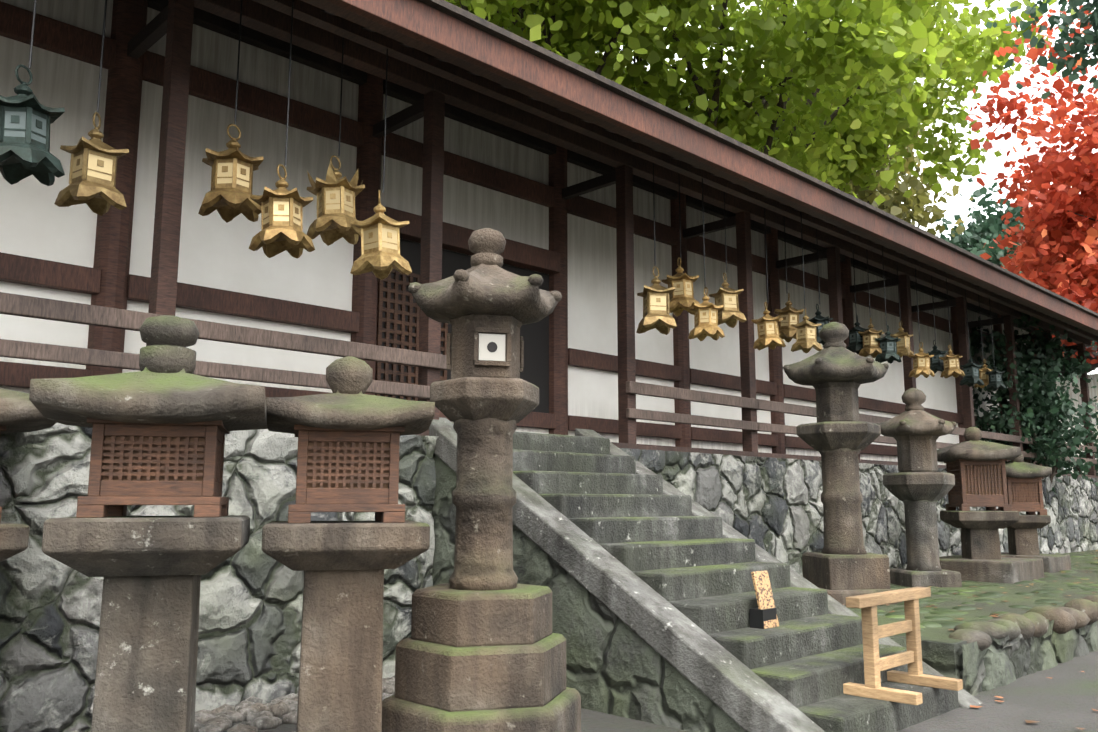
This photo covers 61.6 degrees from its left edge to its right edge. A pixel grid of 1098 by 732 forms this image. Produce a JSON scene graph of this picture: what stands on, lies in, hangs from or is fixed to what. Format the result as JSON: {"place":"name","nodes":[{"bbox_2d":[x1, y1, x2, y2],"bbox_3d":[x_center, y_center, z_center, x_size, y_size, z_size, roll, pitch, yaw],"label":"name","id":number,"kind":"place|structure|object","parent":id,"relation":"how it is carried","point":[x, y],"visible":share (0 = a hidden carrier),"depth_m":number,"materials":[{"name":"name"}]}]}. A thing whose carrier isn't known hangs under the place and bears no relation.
{"place":"outdoors","nodes":[
{"label":"outdoors","id":0,"kind":"place"},
{"bbox_2d":[223,651,1097,731],"bbox_3d":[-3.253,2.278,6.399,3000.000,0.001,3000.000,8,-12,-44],"label":"ground","id":1,"kind":"structure","parent":0,"point":[1064,698],"depth_m":5.83,"materials":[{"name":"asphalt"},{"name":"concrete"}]},
{"bbox_2d":[0,523,29,561],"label":"stone lantern","id":2,"kind":"object","parent":1,"relation":"on","point":[14,538],"visible":1,"depth_m":4.55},
{"bbox_2d":[0,426,5,523],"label":"lantern firebox","id":3,"kind":"object","parent":2,"relation":"on","point":[2,428],"visible":1,"depth_m":4.66,"materials":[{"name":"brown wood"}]},
{"bbox_2d":[0,388,56,432],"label":"stone lantern roof","id":4,"kind":"structure","parent":3,"relation":"on","point":[19,412],"depth_m":4.59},
{"bbox_2d":[41,515,249,731],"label":"stone lantern","id":5,"kind":"object","parent":1,"relation":"on","point":[151,570],"visible":0.94,"depth_m":3.73,"materials":[{"name":"stone"}]},
{"bbox_2d":[76,417,229,517],"bbox_3d":[-1.698,0.453,4.033,0.541,0.407,0.541,2,-9,-15],"label":"lantern firebox","id":6,"kind":"object","parent":5,"relation":"on","point":[104,498],"visible":0.96,"depth_m":3.80,"materials":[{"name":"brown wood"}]},
{"bbox_2d":[29,315,267,430],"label":"stone lantern roof","id":7,"kind":"structure","parent":6,"relation":"on","point":[165,385],"depth_m":3.76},
{"bbox_2d":[102,436,204,480],"bbox_3d":[-1.698,0.424,4.037,0.411,0.277,0.411,2,-9,-15],"label":"stone lantern lining","id":8,"kind":"object","parent":6,"relation":"attached to","point":[162,478],"depth_m":3.84,"materials":[{"name":"brown"}]},
{"bbox_2d":[101,436,221,482],"bbox_3d":[-1.698,0.416,4.039,0.465,0.182,0.465,2,-9,-15],"label":"lattice screen","id":9,"kind":"object","parent":6,"relation":"attached to","point":[130,467],"visible":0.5,"depth_m":3.82,"materials":[{"name":"brown wood"}]},
{"bbox_2d":[72,675,394,731],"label":"pebbles","id":10,"kind":"object","parent":1,"relation":"on","point":[256,713],"visible":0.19,"depth_m":5.59,"materials":[{"name":"stone"}]},
{"bbox_2d":[261,520,429,731],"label":"stone lantern","id":11,"kind":"object","parent":1,"relation":"on","point":[342,565],"visible":1,"depth_m":4.20,"materials":[{"name":"stone"}]},
{"bbox_2d":[288,424,404,522],"bbox_3d":[-0.995,0.537,4.518,0.527,0.450,0.527,2,-9,-15],"label":"lantern box frame","id":12,"kind":"object","parent":11,"relation":"on","point":[383,505],"visible":1,"depth_m":4.29,"materials":[{"name":"brown wood"}]},
{"bbox_2d":[306,441,388,487],"bbox_3d":[-0.995,0.507,4.522,0.397,0.320,0.397,2,-9,-15],"label":"stone lantern lining","id":13,"kind":"object","parent":12,"relation":"attached to","point":[340,485],"depth_m":4.33,"materials":[{"name":"brown"}]},
{"bbox_2d":[306,441,389,487],"bbox_3d":[-0.995,0.495,4.524,0.451,0.215,0.451,2,-9,-15],"label":"lattice screen","id":14,"kind":"object","parent":12,"relation":"attached to","point":[345,461],"visible":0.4,"depth_m":4.31,"materials":[{"name":"brown wood"}]},
{"bbox_2d":[266,356,434,435],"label":"stone lantern roof","id":15,"kind":"structure","parent":12,"relation":"on","point":[348,403],"depth_m":4.28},
{"bbox_2d":[382,583,580,731],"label":"stone lantern base","id":16,"kind":"object","parent":1,"relation":"on","point":[480,661],"visible":1,"depth_m":4.46,"materials":[{"name":"stone"}]},
{"bbox_2d":[449,418,517,590],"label":"stone lantern pillar","id":17,"kind":"structure","parent":16,"relation":"on","point":[484,497],"depth_m":4.76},
{"bbox_2d":[430,314,538,422],"bbox_3d":[-0.343,0.029,4.989,0.524,0.559,0.600,8,-12,-44],"label":"stone lantern firebox","id":18,"kind":"object","parent":17,"relation":"on","point":[469,389],"visible":0.81,"depth_m":4.83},
{"bbox_2d":[408,228,561,324],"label":"stone lantern roof","id":19,"kind":"structure","parent":18,"relation":"on","point":[486,283],"depth_m":4.86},
{"bbox_2d":[478,333,504,360],"bbox_3d":[-0.299,-0.098,4.839,0.141,0.141,0.008,2,-9,-14],"label":"lantern window panel","id":20,"kind":"object","parent":18,"relation":"attached to","point":[485,340],"visible":1,"depth_m":4.83,"materials":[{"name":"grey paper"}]},
{"bbox_2d":[473,327,510,366],"bbox_3d":[-0.297,-0.099,4.832,0.200,0.200,0.022,2,-9,-14],"label":"window frame","id":21,"kind":"object","parent":18,"relation":"attached to","point":[477,331],"visible":0.98,"depth_m":4.82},
{"bbox_2d":[431,454,745,731],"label":"stair side wall","id":22,"kind":"structure","parent":1,"relation":"on","point":[616,665],"depth_m":5.90,"materials":[{"name":"stone"}]},
{"bbox_2d":[445,0,782,84],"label":"yellow green tree","id":23,"kind":"object","parent":1,"relation":"on","point":[483,9],"depth_m":25.29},
{"bbox_2d":[429,417,824,731],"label":"stair stringer","id":24,"kind":"object","parent":1,"relation":"on","point":[740,693],"visible":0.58,"depth_m":5.66,"materials":[{"name":"stone"}]},
{"bbox_2d":[513,431,958,731],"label":"stair steps","id":25,"kind":"structure","parent":1,"relation":"on","point":[805,657],"depth_m":6.32,"materials":[{"name":"stone"}]},
{"bbox_2d":[749,607,776,628],"bbox_3d":[1.389,1.631,5.970,0.160,0.120,0.100,8,-12,-44],"label":"sign base","id":26,"kind":"object","parent":25,"relation":"on","point":[758,617],"visible":0.79,"depth_m":5.92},
{"bbox_2d":[751,571,778,628],"bbox_3d":[1.405,1.516,5.985,0.170,0.355,0.093,8,-12,-44],"label":"wooden sign","id":27,"kind":"object","parent":25,"relation":"on","point":[763,590],"visible":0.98,"depth_m":5.98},
{"bbox_2d":[843,587,962,704],"bbox_3d":[2.130,1.702,5.704,0.980,0.590,0.560,8,-12,-44],"label":"stair barrier","id":28,"kind":"object","parent":25,"relation":"on","point":[873,632],"visible":0.98,"depth_m":5.62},
{"bbox_2d":[739,70,983,236],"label":"olive tree","id":29,"kind":"object","parent":1,"relation":"on","point":[918,212],"depth_m":42.48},
{"bbox_2d":[888,619,1048,680],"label":"terrace block","id":30,"kind":"structure","parent":1,"relation":"on","point":[945,659],"depth_m":6.32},
{"bbox_2d":[939,552,1070,583],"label":"lantern plinths","id":31,"kind":"object","parent":30,"relation":"on","point":[1010,568],"visible":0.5,"depth_m":11.36,"materials":[{"name":"stone"}]},
{"bbox_2d":[940,510,1019,559],"bbox_3d":[5.518,2.333,11.775,0.732,0.954,0.732,-1,-8,5],"label":"stone lantern","id":32,"kind":"object","parent":31,"relation":"on","point":[980,538],"visible":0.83,"depth_m":11.59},
{"bbox_2d":[944,459,1011,510],"bbox_3d":[5.518,1.541,11.893,0.606,0.647,0.606,-1,-8,5],"label":"lantern box frame","id":33,"kind":"object","parent":32,"relation":"on","point":[963,501],"visible":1,"depth_m":11.63,"materials":[{"name":"brown wood"}]},
{"bbox_2d":[948,465,1002,494],"bbox_3d":[5.518,1.478,11.902,0.530,0.369,0.530,-1,-8,5],"label":"lattice screen","id":34,"kind":"object","parent":33,"relation":"attached to","point":[956,488],"visible":0.5,"depth_m":11.65,"materials":[{"name":"brown wood"}]},
{"bbox_2d":[937,427,1020,461],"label":"stone lantern roof","id":35,"kind":"structure","parent":33,"relation":"on","point":[973,447],"depth_m":11.63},
{"bbox_2d":[964,465,1002,494],"bbox_3d":[5.518,1.511,11.897,0.476,0.517,0.476,-1,-8,5],"label":"stone lantern box lining","id":36,"kind":"object","parent":33,"relation":"attached to","point":[965,467],"visible":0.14,"depth_m":11.67,"materials":[{"name":"brown"}]},
{"bbox_2d":[1006,515,1050,554],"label":"stone lantern","id":37,"kind":"object","parent":31,"relation":"on","point":[1022,532],"visible":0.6,"depth_m":13.09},
{"bbox_2d":[996,477,1046,514],"bbox_3d":[6.819,1.887,13.346,0.524,0.538,0.524,-1,-9,7],"label":"lantern box frame","id":38,"kind":"object","parent":37,"relation":"on","point":[1030,508],"visible":0.69,"depth_m":13.12,"materials":[{"name":"brown wood"}]},
{"bbox_2d":[1007,482,1039,501],"bbox_3d":[6.819,1.835,13.354,0.448,0.284,0.448,-1,-9,7],"label":"lattice screen","id":39,"kind":"object","parent":38,"relation":"attached to","point":[1024,493],"visible":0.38,"depth_m":13.14,"materials":[{"name":"brown wood"}]},
{"bbox_2d":[1005,453,1051,477],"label":"stone lantern roof","id":40,"kind":"structure","parent":38,"relation":"on","point":[1017,467],"depth_m":13.10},
{"bbox_2d":[948,595,1097,650],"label":"terrace edge stones","id":41,"kind":"object","parent":30,"relation":"on","point":[1072,614],"visible":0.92,"depth_m":7.28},
{"bbox_2d":[962,620,1097,695],"label":"stone retaining wall","id":42,"kind":"structure","parent":30,"relation":"attached to","point":[997,663],"depth_m":6.99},
{"bbox_2d":[843,558,1097,729],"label":"fallen leaves","id":43,"kind":"object","parent":1,"relation":"on","point":[1028,721],"visible":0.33,"depth_m":8.04,"materials":[{"name":"brown plant"}]},
{"bbox_2d":[936,178,1097,365],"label":"green tree","id":44,"kind":"object","parent":1,"relation":"on","point":[974,238],"depth_m":44.07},
{"bbox_2d":[964,312,1097,494],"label":"broadleaf tree","id":45,"kind":"object","parent":1,"relation":"on","point":[1043,400],"depth_m":17.19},
{"bbox_2d":[1046,374,1097,472],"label":"hall wall","id":46,"kind":"structure","parent":1,"relation":"on","point":[1093,392],"depth_m":36.34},
{"bbox_2d":[1047,249,1097,364],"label":"red tree foliage","id":47,"kind":"object","parent":1,"relation":"on","point":[1089,349],"visible":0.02,"depth_m":22.99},
{"bbox_2d":[1047,396,1097,485],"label":"shrub","id":48,"kind":"object","parent":1,"relation":"on","point":[1072,430],"depth_m":20.70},
{"bbox_3d":[-0.072,1.892,9.019,34.090,2.135,1.460,8,-12,-44],"label":"rubble base wall","id":49,"kind":"object","parent":1,"relation":"on","visible":0},
{"bbox_2d":[0,423,435,731],"label":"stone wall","id":50,"kind":"structure","parent":49,"relation":"attached to","point":[250,617],"depth_m":5.85,"materials":[{"name":"stone"}]},
{"bbox_2d":[414,429,1097,477],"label":"veranda floor","id":51,"kind":"structure","parent":49,"relation":"on","point":[689,449],"depth_m":10.27,"materials":[{"name":"brown wood"}]},
{"bbox_2d":[0,0,1028,464],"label":"corridor wall","id":52,"kind":"structure","parent":51,"relation":"on","point":[216,252],"depth_m":8.11,"materials":[{"name":"paint"}]},
{"bbox_2d":[0,1,1041,465],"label":"horizontal beams","id":53,"kind":"structure","parent":52,"relation":"attached to","point":[66,39],"depth_m":8.48,"materials":[{"name":"wood"}]},
{"bbox_2d":[86,0,1047,465],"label":"wall posts","id":54,"kind":"object","parent":52,"relation":"attached to","point":[112,252],"depth_m":8.45,"materials":[{"name":"wood"}]},
{"bbox_2d":[375,269,447,400],"bbox_3d":[-1.273,-0.200,8.639,0.796,1.366,0.023,8,-12,-44],"label":"lattice window","id":55,"kind":"structure","parent":54,"relation":"attached to","point":[395,321],"depth_m":8.54,"materials":[{"name":"brown wood"}]},
{"bbox_2d":[380,273,443,399],"bbox_3d":[-1.287,-0.197,8.654,0.760,1.330,0.015,8,-12,-44],"label":"lattice door","id":56,"kind":"structure","parent":54,"relation":"attached to","point":[398,336],"depth_m":8.56,"materials":[{"name":"black"}]},
{"bbox_2d":[375,239,548,428],"bbox_3d":[-0.807,-0.278,9.231,2.270,1.700,0.024,8,-12,-44],"label":"door","id":57,"kind":"structure","parent":54,"relation":"attached to","point":[536,353],"depth_m":9.79,"materials":[{"name":"black"}]},
{"bbox_2d":[147,0,1033,331],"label":"wall plate beams","id":58,"kind":"structure","parent":54,"relation":"on","point":[229,28],"depth_m":9.53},
{"bbox_2d":[127,6,1076,353],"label":"bracket beams","id":59,"kind":"structure","parent":54,"relation":"attached to","point":[147,36],"depth_m":10.01,"materials":[{"name":"brown wood"}]},
{"bbox_3d":[0.762,-2.328,9.512,33.090,1.155,2.620,8,-12,-44],"label":"eave","id":60,"kind":"object","parent":54,"relation":"attached to","visible":0},
{"bbox_2d":[28,0,993,360],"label":"lantern rods","id":61,"kind":"object","parent":60,"relation":"hanging from","point":[384,170],"visible":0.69,"depth_m":6.89,"materials":[{"name":"black metal"}]},
{"bbox_2d":[0,64,64,185],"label":"hanging lantern","id":62,"kind":"object","parent":61,"relation":"hanging from","point":[27,118],"visible":1,"depth_m":4.69,"materials":[{"name":"teal"}]},
{"bbox_2d":[54,112,128,215],"bbox_3d":[-2.631,-1.183,5.328,0.292,0.578,0.284,-7,-11,38],"label":"hanging lantern","id":63,"kind":"object","parent":61,"relation":"hanging from","point":[93,168],"visible":1,"depth_m":5.26,"materials":[{"name":"gold metal"}]},
{"bbox_2d":[198,124,263,222],"bbox_3d":[-2.058,-1.277,5.987,0.373,0.616,0.431,-5,-9,34],"label":"hanging lantern","id":64,"kind":"object","parent":61,"relation":"hanging from","point":[229,194],"visible":1,"depth_m":5.89,"materials":[{"name":"gold metal"}]},
{"bbox_2d":[249,164,314,257],"bbox_3d":[-1.691,-1.003,5.835,0.350,0.577,0.404,-6,-10,16],"label":"hanging lantern","id":65,"kind":"object","parent":61,"relation":"hanging from","point":[281,205],"visible":1,"depth_m":5.74,"materials":[{"name":"gold metal"}]},
{"bbox_2d":[307,155,364,245],"bbox_3d":[-1.554,-1.234,6.719,0.426,0.635,0.444,-8,-11,27],"label":"hanging lantern","id":66,"kind":"object","parent":61,"relation":"hanging from","point":[335,194],"visible":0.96,"depth_m":6.62,"materials":[{"name":"gold metal"}]},
{"bbox_2d":[350,190,411,279],"bbox_3d":[-1.175,-0.931,6.463,0.302,0.618,0.320,-6,-10,36],"label":"hanging lantern","id":67,"kind":"object","parent":61,"relation":"hanging from","point":[381,257],"visible":1,"depth_m":6.39,"materials":[{"name":"gold metal"}]},
{"bbox_2d":[636,266,676,334],"bbox_3d":[1.031,-0.650,8.909,0.324,0.658,0.328,1,-9,-7],"label":"hanging lantern","id":68,"kind":"object","parent":61,"relation":"hanging from","point":[656,315],"visible":0.98,"depth_m":8.81,"materials":[{"name":"gold metal"}]},
{"bbox_2d":[661,257,699,316],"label":"hanging lantern","id":69,"kind":"object","parent":61,"relation":"hanging from","point":[681,297],"visible":0.94,"depth_m":9.54,"materials":[{"name":"gold metal"}]},
{"bbox_2d":[688,287,724,340],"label":"hanging lantern","id":70,"kind":"object","parent":61,"relation":"hanging from","point":[705,318],"visible":1,"depth_m":9.03,"materials":[{"name":"gold metal"}]},
{"bbox_2d":[709,273,746,327],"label":"hanging lantern","id":71,"kind":"object","parent":61,"relation":"hanging from","point":[730,314],"visible":0.96,"depth_m":9.88,"materials":[{"name":"gold metal"}]},
{"bbox_2d":[752,302,785,350],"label":"hanging lantern","id":72,"kind":"object","parent":61,"relation":"hanging from","point":[768,330],"visible":1,"depth_m":10.11,"materials":[{"name":"gold metal"}]},
{"bbox_2d":[774,293,803,342],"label":"hanging lantern","id":73,"kind":"object","parent":61,"relation":"hanging from","point":[789,314],"visible":0.79,"depth_m":10.89,"materials":[{"name":"gold metal"}]},
{"bbox_2d":[791,308,821,352],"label":"hanging lantern","id":74,"kind":"object","parent":61,"relation":"hanging from","point":[806,342],"visible":1,"depth_m":10.31,"materials":[{"name":"gold metal"}]},
{"bbox_2d":[809,304,832,344],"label":"hanging lantern","id":75,"kind":"object","parent":61,"relation":"hanging from","point":[818,318],"visible":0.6,"depth_m":11.13,"materials":[{"name":"teal"}]},
{"bbox_2d":[846,315,867,354],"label":"hanging lantern","id":76,"kind":"object","parent":61,"relation":"hanging from","point":[855,341],"visible":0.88,"depth_m":12.01,"materials":[{"name":"teal"}]},
{"bbox_2d":[858,317,883,357],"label":"hanging lantern","id":77,"kind":"object","parent":61,"relation":"hanging from","point":[871,345],"visible":0.96,"depth_m":11.84,"materials":[{"name":"gold metal"}]},
{"bbox_2d":[875,325,901,363],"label":"hanging lantern","id":78,"kind":"object","parent":61,"relation":"hanging from","point":[888,347],"visible":0.94,"depth_m":11.71,"materials":[{"name":"teal"}]},
{"bbox_2d":[890,321,913,357],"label":"hanging lantern","id":79,"kind":"object","parent":61,"relation":"hanging from","point":[903,346],"visible":0.85,"depth_m":12.82,"materials":[{"name":"gold metal"}]},
{"bbox_2d":[909,342,934,377],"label":"hanging lantern","id":80,"kind":"object","parent":61,"relation":"hanging from","point":[921,362],"visible":1,"depth_m":12.60,"materials":[{"name":"gold metal"}]},
{"bbox_2d":[926,340,947,373],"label":"hanging lantern","id":81,"kind":"object","parent":61,"relation":"hanging from","point":[936,364],"visible":0.69,"depth_m":13.48,"materials":[{"name":"teal"}]},
{"bbox_2d":[939,344,964,377],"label":"hanging lantern","id":82,"kind":"object","parent":61,"relation":"hanging from","point":[951,364],"visible":1,"depth_m":13.24,"materials":[{"name":"gold metal"}]},
{"bbox_2d":[959,353,983,386],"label":"hanging lantern","id":83,"kind":"object","parent":61,"relation":"hanging from","point":[971,373],"visible":1,"depth_m":14.12,"materials":[{"name":"teal"}]},
{"bbox_2d":[974,359,991,387],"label":"hanging lantern","id":84,"kind":"object","parent":61,"relation":"hanging from","point":[983,376],"visible":0.71,"depth_m":14.74,"materials":[{"name":"gold metal"}]},
{"bbox_2d":[985,361,1005,390],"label":"hanging lantern","id":85,"kind":"object","parent":61,"relation":"hanging from","point":[995,379],"visible":1,"depth_m":14.51,"materials":[{"name":"teal"}]},
{"bbox_2d":[321,9,1097,340],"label":"rafters","id":86,"kind":"object","parent":60,"relation":"attached to","point":[677,159],"depth_m":8.94,"materials":[{"name":"brown wood"}]},
{"bbox_2d":[252,0,1097,342],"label":"eave purlin","id":87,"kind":"object","parent":86,"relation":"attached to","point":[342,22],"visible":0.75,"depth_m":7.94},
{"bbox_2d":[325,0,1097,332],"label":"eave fascia","id":88,"kind":"structure","parent":86,"relation":"attached to","point":[443,32],"depth_m":7.66,"materials":[{"name":"wood"}]},
{"bbox_2d":[417,0,1097,317],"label":"roof edge","id":89,"kind":"object","parent":86,"relation":"on","point":[473,20],"visible":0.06,"depth_m":7.98,"materials":[{"name":"brown wood"}]},
{"bbox_2d":[0,292,1096,463],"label":"railing","id":90,"kind":"object","parent":51,"relation":"on","point":[48,309],"visible":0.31,"depth_m":6.58,"materials":[{"name":"brown wood"}]},
{"bbox_2d":[146,0,1095,475],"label":"posts","id":91,"kind":"object","parent":51,"relation":"on","point":[170,170],"visible":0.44,"depth_m":7.84,"materials":[{"name":"brown wood"}]},
{"bbox_2d":[194,0,1090,346],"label":"beam","id":92,"kind":"structure","parent":91,"relation":"on","point":[256,16],"depth_m":8.70,"materials":[{"name":"brown wood"}]},
{"bbox_2d":[620,448,952,576],"label":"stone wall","id":93,"kind":"structure","parent":49,"relation":"attached to","point":[773,506],"depth_m":10.73,"materials":[{"name":"stone"}]},
{"bbox_2d":[950,475,1097,554],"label":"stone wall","id":94,"kind":"structure","parent":49,"relation":"attached to","point":[1071,506],"depth_m":17.84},
{"bbox_3d":[1.631,1.671,7.299,0.200,2.125,3.700,8,-12,-44],"label":"stair stringer wall","id":95,"kind":"object","parent":1,"relation":"on","visible":0},
{"bbox_2d":[575,428,981,708],"bbox_3d":[1.631,1.562,7.315,0.260,2.333,3.700,8,-12,-44],"label":"stair side edge","id":96,"kind":"object","parent":95,"relation":"attached to","point":[966,699],"visible":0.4,"depth_m":7.22,"materials":[{"name":"stone"}]},
{"bbox_2d":[448,0,1075,205],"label":"tree foliage","id":97,"kind":"object","parent":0,"point":[880,57],"depth_m":27.09,"materials":[{"name":"plant"}]},
{"bbox_2d":[596,0,1097,373],"label":"sky","id":98,"kind":"structure","parent":0,"point":[966,188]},
{"bbox_2d":[844,550,1097,642],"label":"mossy ground","id":99,"kind":"structure","parent":0,"point":[941,634],"depth_m":9.24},
{"bbox_2d":[802,552,900,604],"bbox_3d":[2.929,2.141,9.099,0.941,0.568,0.941,1,-9,-9],"label":"stone lantern base","id":100,"kind":"object","parent":99,"relation":"on","point":[840,578],"visible":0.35,"depth_m":8.82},
{"bbox_2d":[819,448,866,554],"bbox_3d":[2.929,1.356,9.216,0.445,1.039,0.445,8,-12,-44],"label":"stone lantern shaft","id":101,"kind":"object","parent":100,"relation":"on","point":[841,497],"visible":0.92,"depth_m":9.07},
{"bbox_2d":[796,381,880,450],"bbox_3d":[2.929,0.520,9.340,0.821,0.675,0.780,8,-12,-44],"label":"stone lantern","id":102,"kind":"object","parent":101,"relation":"on","point":[838,424],"visible":0.98,"depth_m":9.17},
{"bbox_2d":[783,322,888,385],"bbox_3d":[2.929,-0.132,9.437,1.046,0.642,0.996,8,-12,-44],"label":"stone lantern cap","id":103,"kind":"object","parent":102,"relation":"on","point":[834,360],"visible":0.92,"depth_m":9.20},
{"bbox_2d":[890,568,961,587],"bbox_3d":[4.383,2.533,10.747,0.806,0.301,0.806,1,-8,-5],"label":"stone lantern base","id":104,"kind":"object","parent":99,"relation":"on","point":[911,578],"visible":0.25,"depth_m":10.48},
{"bbox_2d":[903,500,941,570],"bbox_3d":[4.383,1.990,10.828,0.403,0.823,0.403,8,-12,-44],"label":"stone lantern shaft","id":105,"kind":"object","parent":104,"relation":"on","point":[922,543],"visible":0.92,"depth_m":10.69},
{"bbox_2d":[883,435,954,500],"bbox_3d":[4.383,1.219,10.942,0.805,0.760,0.737,8,-12,-44],"label":"stone lantern firebox","id":106,"kind":"object","parent":105,"relation":"on","point":[918,477],"visible":0.9,"depth_m":10.77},
{"bbox_2d":[875,388,956,436],"bbox_3d":[4.383,0.561,11.040,0.937,0.595,0.861,8,-12,-44],"label":"stone lantern cap","id":107,"kind":"object","parent":106,"relation":"on","point":[914,418],"visible":0.92,"depth_m":10.85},
{"bbox_2d":[850,553,1097,635],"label":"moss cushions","id":108,"kind":"object","parent":99,"relation":"on","point":[952,611],"visible":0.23,"depth_m":9.02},
{"bbox_2d":[966,0,1097,358],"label":"maple tree","id":109,"kind":"object","parent":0,"point":[1055,226],"depth_m":22.04,"materials":[{"name":"plant"}]},
{"bbox_2d":[985,0,1097,98],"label":"tree","id":110,"kind":"object","parent":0,"point":[1080,41],"visible":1,"depth_m":11.80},
{"bbox_2d":[1044,337,1097,376],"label":"hall roof","id":111,"kind":"structure","parent":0,"point":[1095,354],"depth_m":48.25,"materials":[{"name":"green wood"}]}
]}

